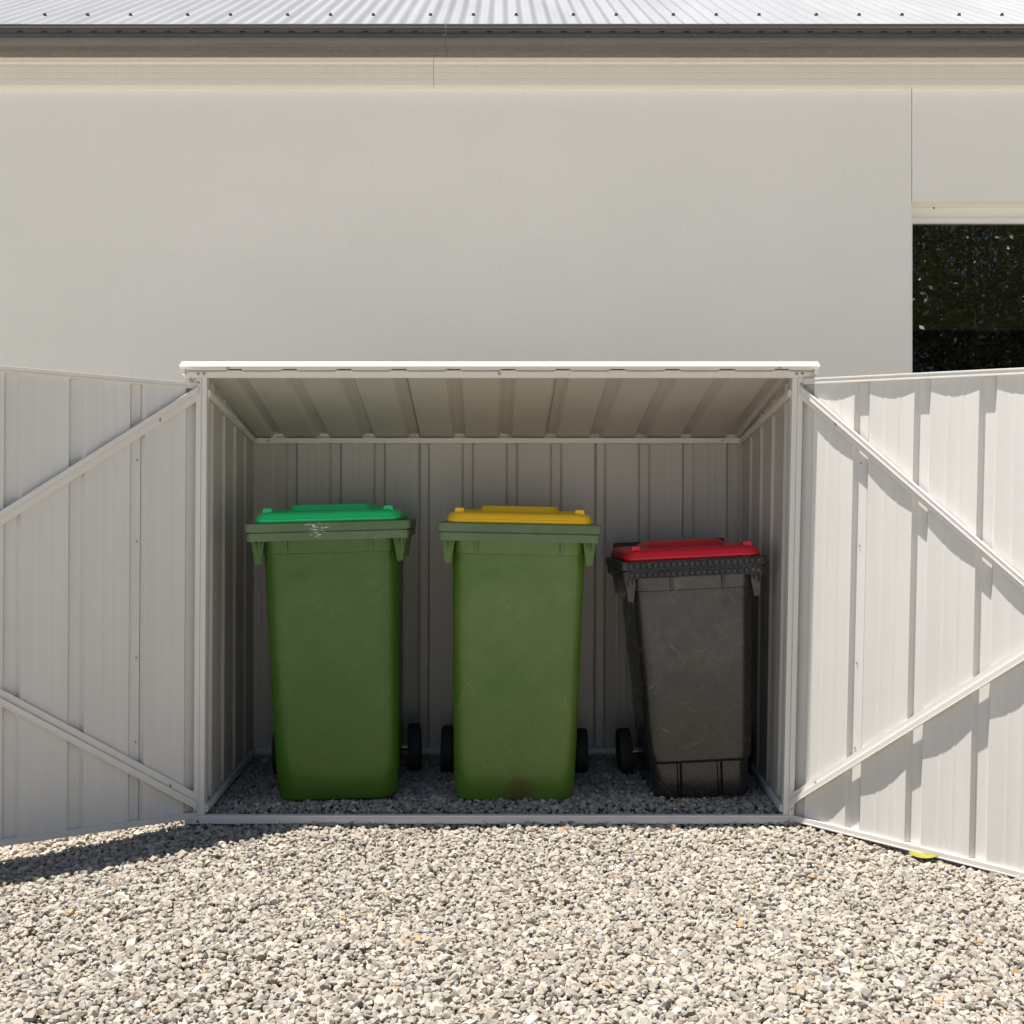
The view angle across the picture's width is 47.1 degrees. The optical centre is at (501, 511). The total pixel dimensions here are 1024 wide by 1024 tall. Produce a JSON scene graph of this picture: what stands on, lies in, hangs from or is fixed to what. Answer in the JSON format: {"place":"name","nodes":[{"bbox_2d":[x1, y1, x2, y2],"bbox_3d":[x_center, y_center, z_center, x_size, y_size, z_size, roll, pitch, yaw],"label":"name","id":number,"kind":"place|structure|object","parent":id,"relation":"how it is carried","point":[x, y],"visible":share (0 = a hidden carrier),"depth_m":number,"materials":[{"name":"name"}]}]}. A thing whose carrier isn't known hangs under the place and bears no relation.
{"place":"outdoors","nodes":[
{"label":"outdoors","id":0,"kind":"place"},
{"bbox_2d":[0,0,1023,381],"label":"house","id":1,"kind":"structure","parent":0,"point":[832,188],"depth_m":6.15,"materials":[{"name":"paint"}]},
{"bbox_2d":[911,207,1023,372],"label":"window","id":2,"kind":"structure","parent":1,"relation":"in","point":[967,263],"depth_m":6.29,"materials":[{"name":"black glass"}]},
{"bbox_2d":[0,756,1023,1023],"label":"gravel","id":3,"kind":"structure","parent":0,"point":[486,922],"depth_m":3.23,"materials":[{"name":"beige gravel"}]},
{"bbox_2d":[244,503,421,801],"bbox_3d":[-0.626,0.513,4.549,0.592,1.084,0.712,-1,0,-2],"label":"wheelie bin","id":4,"kind":"object","parent":3,"relation":"on","point":[334,582],"visible":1,"depth_m":4.25,"materials":[{"name":"green plastic"}]},
{"bbox_2d":[0,362,1023,878],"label":"bin shed","id":5,"kind":"structure","parent":3,"relation":"on","point":[878,520],"depth_m":4.09,"materials":[{"name":"beige metal"}]},
{"bbox_2d":[0,365,198,846],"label":"door","id":6,"kind":"structure","parent":5,"relation":"in","point":[97,471],"depth_m":3.94,"materials":[{"name":"beige paint"}]},
{"bbox_2d":[790,367,1023,878],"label":"door","id":7,"kind":"structure","parent":5,"relation":"in","point":[910,696],"depth_m":3.86,"materials":[{"name":"beige paint"}]},
{"bbox_2d":[437,506,601,801],"bbox_3d":[0.057,0.520,4.550,0.592,1.084,0.712,1,0,1],"label":"wheelie bin","id":8,"kind":"object","parent":3,"relation":"on","point":[513,732],"visible":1,"depth_m":4.25,"materials":[{"name":"green plastic"}]},
{"bbox_2d":[605,538,766,798],"bbox_3d":[0.712,0.576,4.546,0.536,0.942,0.589,-3,0,-1],"label":"wheelie bin","id":9,"kind":"object","parent":3,"relation":"on","point":[686,602],"visible":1,"depth_m":4.29,"materials":[{"name":"black plastic"}]},
{"bbox_2d":[908,851,938,858],"bbox_3d":[1.359,1.106,3.779,0.100,0.015,0.040,-5,6,42],"label":"leaf","id":10,"kind":"object","parent":3,"relation":"on","point":[921,855],"visible":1,"depth_m":3.79,"materials":[{"name":"yellow plant"}]}
]}

